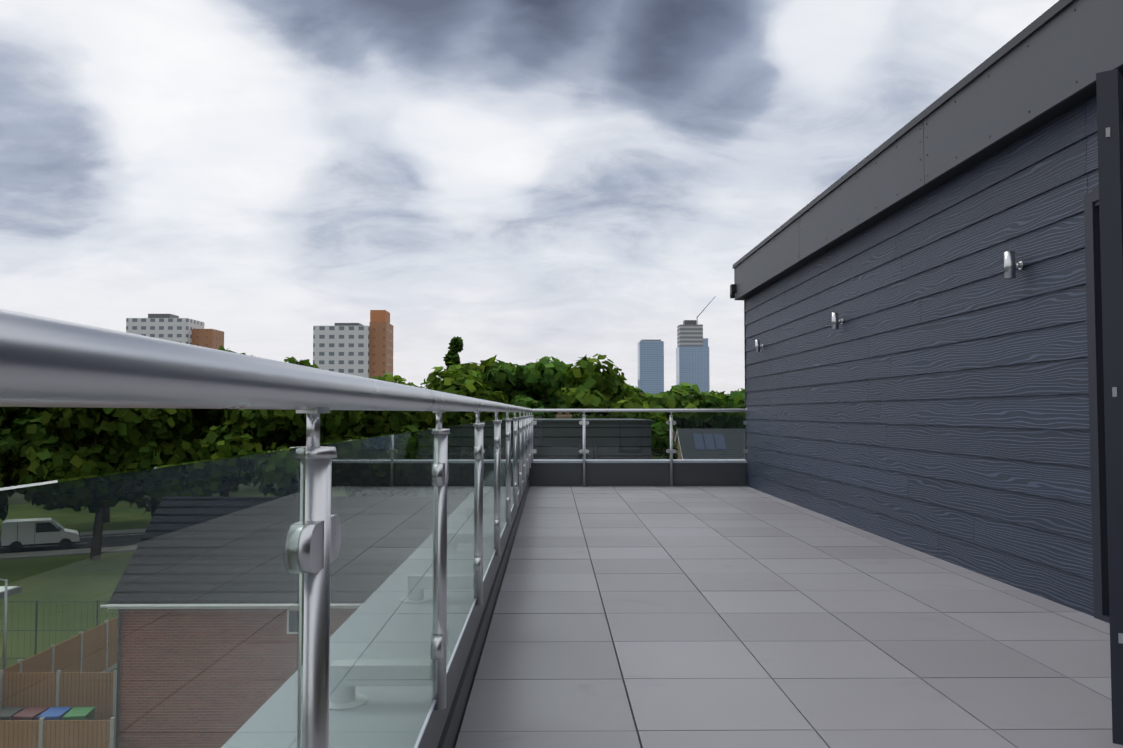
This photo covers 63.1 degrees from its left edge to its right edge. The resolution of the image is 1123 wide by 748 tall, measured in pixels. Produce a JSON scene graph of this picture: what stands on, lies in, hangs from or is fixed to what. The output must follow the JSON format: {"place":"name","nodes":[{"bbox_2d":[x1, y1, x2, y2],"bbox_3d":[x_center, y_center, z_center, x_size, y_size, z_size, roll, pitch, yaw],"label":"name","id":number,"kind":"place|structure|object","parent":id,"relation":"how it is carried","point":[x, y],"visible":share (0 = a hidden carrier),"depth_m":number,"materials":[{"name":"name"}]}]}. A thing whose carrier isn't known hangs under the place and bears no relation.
{"place":"outdoors","nodes":[
{"label":"outdoors","id":0,"kind":"place"},
{"bbox_2d":[126,310,393,377],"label":"apartment buildings","id":1,"kind":"structure","parent":0,"point":[358,349],"depth_m":301.91,"materials":[{"name":"white concrete"}]},
{"bbox_2d":[0,336,744,487],"bbox_3d":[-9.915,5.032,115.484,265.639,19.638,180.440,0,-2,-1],"label":"tree","id":2,"kind":"object","parent":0,"point":[45,445],"depth_m":64.73,"materials":[{"name":"green plant"}]},
{"bbox_2d":[0,0,1058,393],"label":"sky","id":3,"kind":"structure","parent":0,"point":[523,182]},
{"bbox_2d":[556,412,674,440],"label":"house","id":4,"kind":"structure","parent":0,"point":[560,413],"depth_m":51.48,"materials":[{"name":"brown brick"}]},
{"bbox_2d":[637,296,715,397],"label":"skyscrapers","id":5,"kind":"structure","parent":0,"point":[692,358],"depth_m":1543.88,"materials":[{"name":"blue glass"}]},
{"bbox_2d":[678,429,744,458],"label":"house","id":6,"kind":"structure","parent":0,"point":[720,458],"depth_m":46.27,"materials":[{"name":"grey brick"}]},
{"bbox_2d":[1085,94,1098,206],"bbox_3d":[2.832,-1.289,2.038,0.022,0.597,5.660,0,-2,-1],"label":"cladding head","id":7,"kind":"object","parent":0,"point":[1091,134],"visible":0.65,"depth_m":4.81},
{"bbox_2d":[1106,127,1122,643],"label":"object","id":8,"kind":"object","parent":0,"point":[1114,394],"depth_m":2.88,"materials":[{"name":"black metal"}]},
{"bbox_3d":[5.618,5.958,6.742,12.768,8.600,34.000,0,-2,-1],"label":"building body","id":9,"kind":"object","parent":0,"visible":0},
{"bbox_2d":[418,468,529,747],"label":"parapet","id":10,"kind":"structure","parent":9,"relation":"on","point":[442,729],"depth_m":3.48,"materials":[{"name":"grey metal"}]},
{"bbox_2d":[0,309,746,747],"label":"balustrade","id":11,"kind":"object","parent":10,"relation":"on","point":[157,607],"depth_m":0.83,"materials":[{"name":"silver metal"}]},
{"bbox_2d":[414,460,531,747],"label":"coping","id":12,"kind":"object","parent":10,"relation":"on","point":[420,736],"visible":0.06,"depth_m":2.63,"materials":[{"name":"silver metal"}]},
{"bbox_2d":[455,489,640,746],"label":"floor","id":13,"kind":"structure","parent":9,"relation":"on","point":[612,642],"depth_m":3.89,"materials":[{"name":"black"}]},
{"bbox_2d":[528,463,745,486],"bbox_3d":[1.199,1.477,13.434,3.393,0.355,0.300,0,-2,-1],"label":"upstand","id":14,"kind":"object","parent":13,"relation":"on","point":[640,474],"visible":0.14,"depth_m":13.28,"materials":[{"name":"grey metal"}]},
{"bbox_2d":[531,459,746,462],"bbox_3d":[1.225,1.283,13.452,3.340,0.035,0.342,0,-2,-1],"label":"coping","id":15,"kind":"object","parent":14,"relation":"on","point":[640,461],"visible":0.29,"depth_m":13.30,"materials":[{"name":"silver metal"}]},
{"bbox_2d":[455,486,1122,747],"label":"floor tiles","id":16,"kind":"object","parent":13,"relation":"on","point":[742,617],"visible":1,"depth_m":4.28,"materials":[{"name":"grey tile"}]},
{"bbox_2d":[1096,69,1122,744],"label":"door frame","id":17,"kind":"object","parent":16,"relation":"on","point":[1109,87],"visible":1,"depth_m":2.90,"materials":[{"name":"black metal"}]},
{"bbox_3d":[6.306,-0.281,4.514,6.990,3.120,17.810,0,-2,-1],"label":"penthouse","id":18,"kind":"object","parent":9,"relation":"on","visible":0},
{"bbox_2d":[744,186,1109,623],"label":"wall trim","id":19,"kind":"structure","parent":18,"relation":"attached to","point":[1096,416],"depth_m":4.76,"materials":[{"name":"black metal"}]},
{"bbox_2d":[745,101,1093,616],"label":"cladding boards","id":20,"kind":"object","parent":19,"relation":"attached to","point":[930,396],"visible":0.85,"depth_m":6.45,"materials":[{"name":"grey wood"}]},
{"bbox_2d":[755,251,1022,351],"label":"wall lights","id":21,"kind":"object","parent":20,"relation":"attached to","point":[1011,264],"depth_m":5.52,"materials":[{"name":"silver metal"}]},
{"bbox_2d":[733,0,1122,299],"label":"fascia","id":22,"kind":"structure","parent":18,"relation":"attached to","point":[1054,61],"depth_m":6.02,"materials":[{"name":"black metal"}]},
{"bbox_2d":[730,284,736,297],"bbox_3d":[2.525,-1.216,13.467,0.083,0.200,0.130,0,-2,-1],"label":"security camera","id":23,"kind":"object","parent":22,"relation":"attached to","point":[733,289],"visible":1,"depth_m":13.42,"materials":[{"name":"black plastic"}]},
{"bbox_2d":[749,9,1077,287],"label":"rivets","id":24,"kind":"object","parent":22,"relation":"attached to","point":[926,155],"visible":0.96,"depth_m":6.67,"materials":[{"name":"grey metal"}]},
{"bbox_3d":[5.471,2.902,18.835,12.780,0.320,10.490,0,-2,-1],"label":"lower roof","id":25,"kind":"object","parent":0,"visible":0},
{"bbox_2d":[533,425,650,458],"bbox_3d":[0.308,1.802,17.414,2.380,1.800,3.900,0,-2,-1],"label":"clad box","id":26,"kind":"object","parent":25,"relation":"on","point":[581,444],"depth_m":15.49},
{"bbox_2d":[533,418,595,458],"bbox_3d":[0.308,1.222,17.433,2.440,0.720,3.970,0,-2,-1],"label":"clad box cap","id":27,"kind":"object","parent":26,"relation":"on","point":[581,445],"visible":0.1,"depth_m":15.46,"materials":[{"name":"grey metal"}]}
]}

